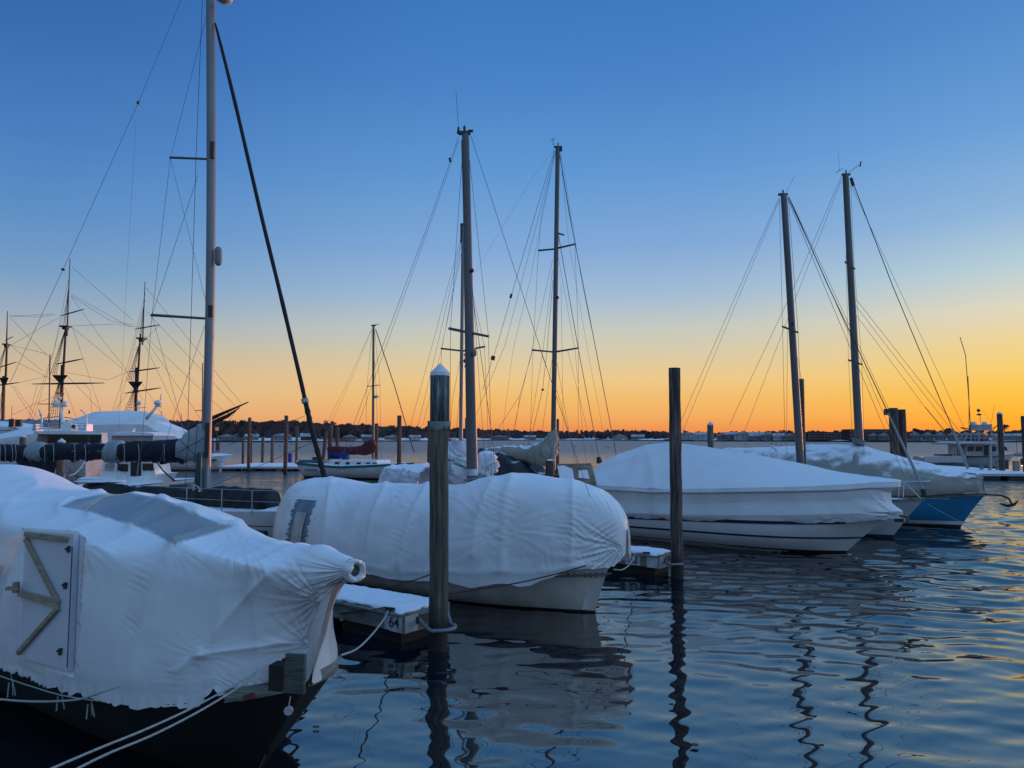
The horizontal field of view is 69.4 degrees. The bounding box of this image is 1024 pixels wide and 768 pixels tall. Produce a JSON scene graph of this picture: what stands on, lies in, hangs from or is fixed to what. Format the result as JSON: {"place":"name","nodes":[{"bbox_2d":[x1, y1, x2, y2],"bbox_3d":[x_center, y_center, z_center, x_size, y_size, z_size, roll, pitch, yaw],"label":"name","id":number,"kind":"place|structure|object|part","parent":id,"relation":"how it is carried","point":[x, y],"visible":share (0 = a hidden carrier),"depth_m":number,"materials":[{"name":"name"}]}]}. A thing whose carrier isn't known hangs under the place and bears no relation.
{"place":"outdoors","nodes":[
{"label":"outdoors","id":0,"kind":"place"},
{"bbox_2d":[212,427,218,453],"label":"dock shelter","id":1,"kind":"object","parent":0,"point":[216,429],"visible":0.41,"depth_m":97.63,"materials":[{"name":"black"}]},
{"bbox_2d":[0,440,1023,767],"bbox_3d":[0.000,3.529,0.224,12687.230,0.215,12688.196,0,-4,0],"label":"water","id":2,"kind":"structure","parent":0,"point":[902,646],"depth_m":11.15,"materials":[{"name":"blue liquid"}]},
{"bbox_2d":[0,419,32,433],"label":"wrapped boat","id":3,"kind":"object","parent":2,"relation":"on","point":[12,425],"visible":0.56,"depth_m":83.79,"materials":[{"name":"white plastic"}]},
{"bbox_2d":[19,434,26,444],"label":"wood piling","id":4,"kind":"object","parent":2,"relation":"in","point":[22,441],"visible":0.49,"depth_m":51.72,"materials":[{"name":"brown"}]},
{"bbox_2d":[0,427,59,464],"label":"wrapped boat","id":5,"kind":"object","parent":2,"relation":"on","point":[11,437],"visible":0.32,"depth_m":71.99,"materials":[{"name":"white plastic"}]},
{"bbox_2d":[0,419,68,427],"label":"waterside shed","id":6,"kind":"structure","parent":2,"relation":"on","point":[31,421],"depth_m":152.78,"materials":[{"name":"grey metal"}]},
{"bbox_2d":[48,354,50,427],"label":"distant mast","id":7,"kind":"object","parent":2,"relation":"in","point":[49,389],"visible":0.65,"depth_m":95.14,"materials":[{"name":"grey metal"}]},
{"bbox_2d":[56,438,65,477],"bbox_3d":[-25.456,5.417,41.716,0.481,4.722,0.412,0,-4,0],"label":"wood piling","id":8,"kind":"object","parent":2,"relation":"in","point":[60,468],"visible":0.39,"depth_m":41.64,"materials":[{"name":"brown"}]},
{"bbox_2d":[32,392,107,478],"bbox_3d":[-37.437,4.625,63.541,8.089,7.809,14.607,2,-5,-22],"label":"motor yacht","id":9,"kind":"object","parent":2,"relation":"on","point":[69,432],"visible":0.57,"depth_m":61.69,"materials":[{"name":"white"}]},
{"bbox_2d":[0,261,248,431],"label":"tall ship","id":10,"kind":"object","parent":2,"relation":"on","point":[61,377],"visible":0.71,"depth_m":114.63,"materials":[{"name":"black"}]},
{"bbox_2d":[66,394,186,440],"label":"wrapped boat","id":11,"kind":"object","parent":2,"relation":"on","point":[108,422],"visible":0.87,"depth_m":80.40,"materials":[{"name":"white plastic"}]},
{"bbox_2d":[77,428,177,486],"bbox_3d":[-25.889,5.373,51.805,7.814,4.592,4.200,-1,-4,8],"label":"cabin cruiser","id":12,"kind":"object","parent":2,"relation":"on","point":[136,472],"visible":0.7,"depth_m":50.88,"materials":[{"name":"white"}]},
{"bbox_2d":[78,478,194,486],"bbox_3d":[-26.207,7.054,50.619,4.013,0.707,14.000,0,-4,0],"label":"floating dock","id":13,"kind":"object","parent":2,"relation":"on","point":[181,480],"visible":0.23,"depth_m":50.80,"materials":[{"name":"white paint"}]},
{"bbox_2d":[0,0,326,537],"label":"sailboat","id":14,"kind":"object","parent":2,"relation":"on","point":[255,509],"visible":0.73,"depth_m":26.22,"materials":[{"name":"white metal"}]},
{"bbox_2d":[0,464,365,767],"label":"wrapped boat","id":15,"kind":"object","parent":2,"relation":"on","point":[158,608],"visible":1,"depth_m":7.67,"materials":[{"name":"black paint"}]},
{"bbox_3d":[-5.261,2.393,8.364,1.536,1.366,0.417,-2,-5,30],"label":"door","id":16,"kind":"part","parent":15,"relation":"part of","materials":[{"name":"white plastic"}]},
{"bbox_2d":[0,685,119,702],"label":"mooring line","id":17,"kind":"object","parent":15,"relation":"attached to","point":[45,701],"visible":1,"depth_m":7.29,"materials":[{"name":"white fabric"}]},
{"bbox_2d":[51,668,257,767],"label":"mooring line","id":18,"kind":"object","parent":15,"relation":"attached to","point":[133,734],"visible":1,"depth_m":5.59,"materials":[{"name":"white fabric"}]},
{"bbox_2d":[77,672,256,767],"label":"mooring line","id":19,"kind":"object","parent":15,"relation":"attached to","point":[155,733],"visible":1,"depth_m":5.64,"materials":[{"name":"white fabric"}]},
{"bbox_2d":[340,610,388,656],"bbox_3d":[-2.028,3.458,10.448,0.089,0.475,4.157,0,-4,-2],"label":"mooring line","id":20,"kind":"object","parent":15,"relation":"attached to","point":[361,645],"visible":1,"depth_m":10.31,"materials":[{"name":"white fabric"}]},
{"bbox_2d":[195,363,202,414],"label":"distant mast","id":21,"kind":"object","parent":2,"relation":"in","point":[202,391],"visible":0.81,"depth_m":100.12,"materials":[{"name":"metal"}]},
{"bbox_2d":[170,450,232,470],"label":"sport cruiser","id":22,"kind":"object","parent":2,"relation":"on","point":[218,459],"visible":0.36,"depth_m":80.03,"materials":[{"name":"white"}]},
{"bbox_2d":[241,436,244,463],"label":"wood piling","id":23,"kind":"object","parent":2,"relation":"in","point":[243,446],"visible":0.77,"depth_m":94.51,"materials":[{"name":"brown wood"}]},
{"bbox_2d":[247,417,250,471],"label":"wood piling","id":24,"kind":"object","parent":2,"relation":"in","point":[249,445],"visible":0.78,"depth_m":77.63,"materials":[{"name":"brown wood"}]},
{"bbox_2d":[250,435,252,462],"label":"wood piling","id":25,"kind":"object","parent":2,"relation":"in","point":[251,448],"visible":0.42,"depth_m":96.53,"materials":[{"name":"brown wood"}]},
{"bbox_2d":[218,463,298,470],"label":"floating dock","id":26,"kind":"object","parent":2,"relation":"on","point":[266,467],"visible":0.61,"depth_m":79.73,"materials":[{"name":"white paint"}]},
{"bbox_2d":[288,453,292,462],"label":"dock box","id":27,"kind":"object","parent":26,"relation":"on","point":[289,457],"visible":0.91,"depth_m":83.47,"materials":[{"name":"blue plastic"}]},
{"bbox_2d":[261,436,263,462],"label":"wood piling","id":28,"kind":"object","parent":2,"relation":"in","point":[262,449],"visible":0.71,"depth_m":91.51,"materials":[{"name":"brown wood"}]},
{"bbox_2d":[270,435,273,462],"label":"wood piling","id":29,"kind":"object","parent":2,"relation":"in","point":[272,449],"visible":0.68,"depth_m":91.52,"materials":[{"name":"brown wood"}]},
{"bbox_2d":[283,415,287,473],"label":"wood piling","id":30,"kind":"object","parent":2,"relation":"in","point":[285,458],"visible":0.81,"depth_m":73.61,"materials":[{"name":"brown wood"}]},
{"bbox_2d":[295,426,297,463],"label":"wood piling","id":31,"kind":"object","parent":2,"relation":"in","point":[296,446],"visible":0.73,"depth_m":87.58,"materials":[{"name":"brown wood"}]},
{"bbox_2d":[322,431,327,458],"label":"wood piling","id":32,"kind":"object","parent":2,"relation":"in","point":[324,447],"visible":0.48,"depth_m":71.64,"materials":[{"name":"wood"}]},
{"bbox_2d":[327,425,332,459],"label":"wood piling","id":33,"kind":"object","parent":2,"relation":"in","point":[330,432],"visible":0.42,"depth_m":72.64,"materials":[{"name":"brown wood"}]},
{"bbox_2d":[335,427,338,445],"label":"wood piling","id":34,"kind":"object","parent":2,"relation":"in","point":[337,437],"visible":0.35,"depth_m":74.67,"materials":[{"name":"brown wood"}]},
{"bbox_2d":[296,324,413,479],"bbox_3d":[-13.797,1.614,65.311,12.500,14.075,3.640,-2,-5,27],"label":"sailboat","id":35,"kind":"object","parent":2,"relation":"on","point":[366,469],"visible":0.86,"depth_m":64.93,"materials":[{"name":"white"}]},
{"bbox_2d":[374,423,377,459],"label":"wood piling","id":36,"kind":"object","parent":2,"relation":"in","point":[376,440],"visible":0.48,"depth_m":71.63,"materials":[{"name":"brown wood"}]},
{"bbox_2d":[333,584,456,643],"bbox_3d":[-4.339,4.435,15.059,8.893,0.905,1.266,-3,-5,37],"label":"finger dock","id":37,"kind":"object","parent":2,"relation":"on","point":[405,620],"visible":0.37,"depth_m":13.03,"materials":[{"name":"white wood"}]},
{"bbox_2d":[340,606,386,613],"bbox_3d":[-2.974,4.147,13.404,0.173,0.552,2.186,4,-6,-45],"label":"mooring line","id":38,"kind":"object","parent":37,"relation":"attached to","point":[363,610],"visible":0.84,"depth_m":13.05,"materials":[{"name":"grey fabric"}]},
{"bbox_2d":[397,415,401,464],"bbox_3d":[-8.507,5.587,55.739,0.362,6.445,0.356,0,-4,0],"label":"wood piling","id":39,"kind":"object","parent":2,"relation":"in","point":[399,419],"visible":0.59,"depth_m":55.71,"materials":[{"name":"brown wood"}]},
{"bbox_2d":[427,421,429,463],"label":"wood piling","id":40,"kind":"object","parent":2,"relation":"in","point":[428,445],"visible":0.35,"depth_m":59.69,"materials":[{"name":"brown wood"}]},
{"bbox_2d":[428,363,449,652],"bbox_3d":[-1.226,2.627,12.441,0.346,5.987,0.344,0,-4,0],"label":"wood piling","id":41,"kind":"object","parent":2,"relation":"in","point":[439,492],"visible":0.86,"depth_m":12.36,"materials":[{"name":"grey"}]},
{"bbox_2d":[382,574,429,589],"bbox_3d":[-2.163,3.840,14.225,0.104,0.954,3.511,2,-5,-28],"label":"mooring line","id":42,"kind":"object","parent":41,"relation":"attached to","point":[407,582],"visible":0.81,"depth_m":13.88,"materials":[{"name":"grey fabric"}]},
{"bbox_2d":[448,565,585,593],"bbox_3d":[0.124,3.501,13.326,2.983,0.226,0.135,3,-5,-32],"label":"mooring line","id":43,"kind":"object","parent":41,"relation":"attached to","point":[516,582],"visible":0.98,"depth_m":13.33,"materials":[{"name":"grey fabric"}]},
{"bbox_2d":[272,95,630,612],"bbox_3d":[-1.865,-0.821,17.966,10.305,11.976,3.278,-3,-5,37],"label":"wrapped boat","id":44,"kind":"object","parent":2,"relation":"on","point":[508,528],"visible":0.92,"depth_m":15.46,"materials":[{"name":"white plastic"}]},
{"bbox_3d":[-5.333,3.612,18.475,0.440,0.810,0.212,-3,-5,37],"label":"vinyl window","id":45,"kind":"part","parent":44,"relation":"part of","materials":[{"name":"white plastic"}]},
{"bbox_2d":[613,555,634,570],"bbox_3d":[2.567,3.953,16.496,0.083,0.445,4.646,-1,-4,14],"label":"mooring line","id":46,"kind":"object","parent":44,"relation":"attached to","point":[626,566],"visible":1,"depth_m":15.78,"materials":[{"name":"grey fabric"}]},
{"bbox_2d":[378,223,597,487],"bbox_3d":[-1.400,-0.070,26.088,8.778,11.671,3.519,-3,-5,37],"label":"sailboat","id":47,"kind":"object","parent":2,"relation":"on","point":[416,473],"visible":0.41,"depth_m":26.30,"materials":[{"name":"white fabric"}]},
{"bbox_2d":[476,138,615,477],"bbox_3d":[0.450,-2.687,36.406,12.500,18.407,3.600,-3,-5,37],"label":"sailboat","id":48,"kind":"object","parent":2,"relation":"on","point":[534,457],"visible":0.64,"depth_m":35.23,"materials":[{"name":"white"}]},
{"bbox_2d":[546,459,553,476],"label":"wood piling","id":49,"kind":"object","parent":2,"relation":"in","point":[550,467],"visible":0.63,"depth_m":29.69,"materials":[{"name":"brown"}]},
{"bbox_2d":[554,419,558,473],"bbox_3d":[2.289,4.632,37.761,0.283,5.708,0.280,0,-4,0],"label":"wood piling","id":50,"kind":"object","parent":2,"relation":"in","point":[557,456],"visible":0.22,"depth_m":37.77,"materials":[{"name":"brown wood"}]},
{"bbox_2d":[608,546,683,575],"bbox_3d":[1.032,4.905,21.365,8.587,0.896,1.149,-3,-5,37],"label":"finger dock","id":51,"kind":"object","parent":2,"relation":"on","point":[647,560],"visible":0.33,"depth_m":19.12,"materials":[{"name":"white wood"}]},
{"bbox_2d":[669,367,683,578],"bbox_3d":[4.171,2.830,18.840,0.335,6.523,0.327,0,-4,0],"label":"wood piling","id":52,"kind":"object","parent":2,"relation":"in","point":[675,462],"visible":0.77,"depth_m":18.77,"materials":[{"name":"brown wood"}]},
{"bbox_2d":[707,421,713,447],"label":"wood piling","id":53,"kind":"object","parent":2,"relation":"in","point":[710,436],"visible":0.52,"depth_m":39.77,"materials":[{"name":"grey"}]},
{"bbox_2d":[594,442,908,552],"bbox_3d":[7.403,3.830,24.708,10.454,3.790,3.402,-3,-5,37],"label":"wrapped motorboat","id":54,"kind":"object","parent":2,"relation":"on","point":[731,499],"visible":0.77,"depth_m":23.17,"materials":[{"name":"white plastic"}]},
{"bbox_2d":[799,379,805,463],"bbox_3d":[11.687,3.339,29.834,0.358,7.123,0.352,0,-4,0],"label":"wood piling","id":55,"kind":"object","parent":2,"relation":"in","point":[801,387],"visible":0.22,"depth_m":29.85,"materials":[{"name":"brown wood"}]},
{"bbox_2d":[681,190,930,536],"bbox_3d":[10.496,-1.136,28.933,10.002,14.217,2.930,-3,-5,37],"label":"sailboat","id":56,"kind":"object","parent":2,"relation":"on","point":[888,528],"visible":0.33,"depth_m":28.41,"materials":[{"name":"white metal"}]},
{"bbox_2d":[724,152,1018,537],"bbox_3d":[14.039,-1.995,32.336,4.359,16.430,12.484,4,-6,-41],"label":"sailboat","id":57,"kind":"object","parent":2,"relation":"on","point":[948,502],"visible":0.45,"depth_m":30.45,"materials":[{"name":"blue paint"}]},
{"bbox_2d":[884,408,899,455],"bbox_3d":[17.393,4.139,33.786,0.640,6.108,0.403,0,-4,0],"label":"wood piling","id":58,"kind":"object","parent":2,"relation":"in","point":[893,412],"visible":0.35,"depth_m":33.80,"materials":[{"name":"black wood"}]},
{"bbox_2d":[898,409,906,457],"bbox_3d":[18.053,4.190,34.088,0.379,6.051,0.370,0,-4,0],"label":"wood piling","id":59,"kind":"object","parent":2,"relation":"in","point":[902,423],"visible":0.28,"depth_m":34.11,"materials":[{"name":"brown wood"}]},
{"bbox_2d":[913,337,1014,468],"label":"fishing boat","id":60,"kind":"object","parent":2,"relation":"on","point":[976,451],"visible":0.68,"depth_m":84.67,"materials":[{"name":"white"}]},
{"bbox_2d":[937,465,1023,480],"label":"floating dock","id":61,"kind":"object","parent":2,"relation":"on","point":[997,475],"visible":0.45,"depth_m":62.47,"materials":[{"name":"white paint"}]},
{"bbox_2d":[979,442,998,469],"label":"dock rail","id":62,"kind":"object","parent":61,"relation":"attached to","point":[990,465],"visible":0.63,"depth_m":67.51,"materials":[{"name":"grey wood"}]},
{"bbox_2d":[1005,460,1008,468],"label":"bollard","id":63,"kind":"object","parent":61,"relation":"on","point":[1006,464],"visible":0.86,"depth_m":67.55,"materials":[{"name":"black"}]},
{"bbox_2d":[1012,461,1019,470],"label":"dock box","id":64,"kind":"object","parent":61,"relation":"on","point":[1015,465],"visible":0.79,"depth_m":65.47,"materials":[{"name":"white plastic"}]},
{"bbox_2d":[996,412,1004,470],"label":"wood piling","id":65,"kind":"object","parent":2,"relation":"in","point":[1000,437],"visible":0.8,"depth_m":65.66,"materials":[{"name":"grey"}]},
{"bbox_2d":[1014,434,1021,455],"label":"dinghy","id":66,"kind":"object","parent":2,"relation":"on","point":[1018,454],"visible":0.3,"depth_m":148.59,"materials":[{"name":"white"}]},
{"bbox_2d":[1021,416,1023,471],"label":"wood piling","id":67,"kind":"object","parent":2,"relation":"in","point":[1022,426],"visible":0.9,"depth_m":63.77,"materials":[{"name":"brown wood"}]},
{"bbox_2d":[0,0,1023,435],"label":"sky","id":68,"kind":"structure","parent":0,"point":[680,126],"materials":[{"name":"blue"}]},
{"bbox_2d":[214,433,1021,440],"bbox_3d":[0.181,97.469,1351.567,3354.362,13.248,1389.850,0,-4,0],"label":"shore","id":69,"kind":"structure","parent":0,"point":[238,438],"depth_m":788.28,"materials":[{"name":"black plant"}]},
{"bbox_2d":[217,434,235,439],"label":"shore house","id":70,"kind":"structure","parent":69,"relation":"on","point":[226,437],"depth_m":705.55,"materials":[{"name":"black"}]},
{"bbox_2d":[245,434,258,439],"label":"shore house","id":71,"kind":"structure","parent":69,"relation":"on","point":[255,437],"depth_m":707.70,"materials":[{"name":"black"}]},
{"bbox_2d":[274,433,291,439],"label":"shore house","id":72,"kind":"structure","parent":69,"relation":"on","point":[280,436],"depth_m":707.21,"materials":[{"name":"black"}]},
{"bbox_2d":[300,433,310,439],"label":"shore house","id":73,"kind":"structure","parent":69,"relation":"on","point":[305,436],"depth_m":719.06,"materials":[{"name":"grey brick"}]},
{"bbox_2d":[343,434,355,439],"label":"shore house","id":74,"kind":"structure","parent":69,"relation":"on","point":[350,437],"depth_m":787.73,"materials":[{"name":"black"}]},
{"bbox_2d":[361,435,371,439],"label":"shore house","id":75,"kind":"structure","parent":69,"relation":"on","point":[368,437],"depth_m":816.13,"materials":[{"name":"white"}]},
{"bbox_2d":[384,435,396,439],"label":"shore house","id":76,"kind":"structure","parent":69,"relation":"on","point":[391,437],"depth_m":855.33,"materials":[{"name":"black"}]},
{"bbox_2d":[408,435,420,439],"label":"shore house","id":77,"kind":"structure","parent":69,"relation":"on","point":[413,437],"depth_m":892.03,"materials":[{"name":"grey"}]},
{"bbox_2d":[491,435,508,439],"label":"shore house","id":78,"kind":"structure","parent":69,"relation":"on","point":[501,437],"depth_m":1248.24,"materials":[{"name":"black"}]},
{"bbox_2d":[28,419,996,438],"bbox_3d":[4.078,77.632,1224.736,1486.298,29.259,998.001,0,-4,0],"label":"distant evergreens","id":79,"kind":"object","parent":69,"relation":"on","point":[366,431],"visible":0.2,"depth_m":941.53,"materials":[{"name":"green"}]},
{"bbox_2d":[6,419,1019,438],"bbox_3d":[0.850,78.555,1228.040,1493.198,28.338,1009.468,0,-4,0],"label":"distant wood","id":80,"kind":"object","parent":69,"relation":"on","point":[256,427],"visible":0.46,"depth_m":941.81,"materials":[{"name":"black plant"}]},
{"bbox_2d":[524,435,535,438],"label":"shore house","id":81,"kind":"structure","parent":69,"relation":"on","point":[529,436],"depth_m":1373.61,"materials":[{"name":"white"}]},
{"bbox_2d":[614,434,626,439],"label":"shore house","id":82,"kind":"structure","parent":69,"relation":"on","point":[619,437],"depth_m":1256.66,"materials":[{"name":"grey"}]},
{"bbox_2d":[631,435,644,439],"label":"shore house","id":83,"kind":"structure","parent":69,"relation":"on","point":[635,437],"depth_m":1140.90,"materials":[{"name":"white"}]},
{"bbox_2d":[681,432,695,439],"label":"shore house","id":84,"kind":"structure","parent":69,"relation":"on","point":[688,436],"depth_m":962.56,"materials":[{"name":"grey"}]},
{"bbox_2d":[695,432,706,439],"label":"shore house","id":85,"kind":"structure","parent":69,"relation":"on","point":[700,435],"depth_m":927.46,"materials":[{"name":"grey"}]},
{"bbox_2d":[716,432,724,439],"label":"shore house","id":86,"kind":"structure","parent":69,"relation":"on","point":[720,436],"depth_m":896.11,"materials":[{"name":"black"}]},
{"bbox_2d":[724,432,738,439],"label":"shore house","id":87,"kind":"structure","parent":69,"relation":"on","point":[728,435],"depth_m":887.95,"materials":[{"name":"black"}]},
{"bbox_2d":[761,432,772,439],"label":"shore house","id":88,"kind":"structure","parent":69,"relation":"on","point":[767,436],"depth_m":849.78,"materials":[{"name":"black"}]},
{"bbox_2d":[772,433,784,439],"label":"shore house","id":89,"kind":"structure","parent":69,"relation":"on","point":[777,436],"depth_m":838.95,"materials":[{"name":"grey"}]},
{"bbox_2d":[783,433,794,439],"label":"shore house","id":90,"kind":"structure","parent":69,"relation":"on","point":[790,436],"depth_m":826.54,"materials":[{"name":"black"}]},
{"bbox_2d":[805,432,841,439],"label":"apartment block","id":91,"kind":"structure","parent":69,"relation":"on","point":[823,435],"depth_m":784.63,"materials":[{"name":"grey brick"}]},
{"bbox_2d":[841,429,888,439],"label":"apartment block","id":92,"kind":"structure","parent":69,"relation":"on","point":[848,434],"depth_m":742.33,"materials":[{"name":"grey brick"}]},
{"bbox_2d":[868,433,877,439],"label":"shore house","id":93,"kind":"structure","parent":69,"relation":"on","point":[873,436],"depth_m":727.09,"materials":[{"name":"black"}]},
{"bbox_2d":[878,433,888,439],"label":"shore house","id":94,"kind":"structure","parent":69,"relation":"on","point":[882,436],"depth_m":714.67,"materials":[{"name":"black"}]},
{"bbox_2d":[909,432,920,439],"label":"shore house","id":95,"kind":"structure","parent":69,"relation":"on","point":[915,436],"depth_m":693.56,"materials":[{"name":"black"}]},
{"bbox_2d":[922,432,933,439],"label":"shore house","id":96,"kind":"structure","parent":69,"relation":"on","point":[927,436],"depth_m":692.82,"materials":[{"name":"black"}]},
{"bbox_2d":[934,432,946,439],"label":"shore house","id":97,"kind":"structure","parent":69,"relation":"on","point":[940,436],"depth_m":692.25,"materials":[{"name":"black"}]},
{"bbox_2d":[947,433,959,439],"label":"shore house","id":98,"kind":"structure","parent":69,"relation":"on","point":[950,436],"depth_m":692.10,"materials":[{"name":"black"}]},
{"bbox_2d":[960,432,969,439],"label":"shore house","id":99,"kind":"structure","parent":69,"relation":"on","point":[964,433],"depth_m":691.69,"materials":[{"name":"black"}]},
{"bbox_2d":[973,432,984,439],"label":"shore house","id":100,"kind":"structure","parent":69,"relation":"on","point":[976,434],"depth_m":691.06,"materials":[{"name":"black"}]},
{"bbox_2d":[992,433,1021,439],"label":"shore house","id":101,"kind":"structure","parent":69,"relation":"on","point":[1009,436],"depth_m":692.76,"materials":[{"name":"black"}]},
{"bbox_2d":[214,440,1021,441],"bbox_3d":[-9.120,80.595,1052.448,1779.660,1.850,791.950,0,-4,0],"label":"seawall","id":102,"kind":"object","parent":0,"point":[635,440],"visible":0.43,"depth_m":823.12,"materials":[{"name":"grey stone"}]},
{"bbox_2d":[734,431,748,439],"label":"shore house","id":103,"kind":"structure","parent":0,"point":[739,435],"depth_m":875.20,"materials":[{"name":"grey"}]},
{"bbox_2d":[749,432,763,439],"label":"shore house","id":104,"kind":"structure","parent":0,"point":[754,435],"depth_m":862.72,"materials":[{"name":"black"}]}
]}

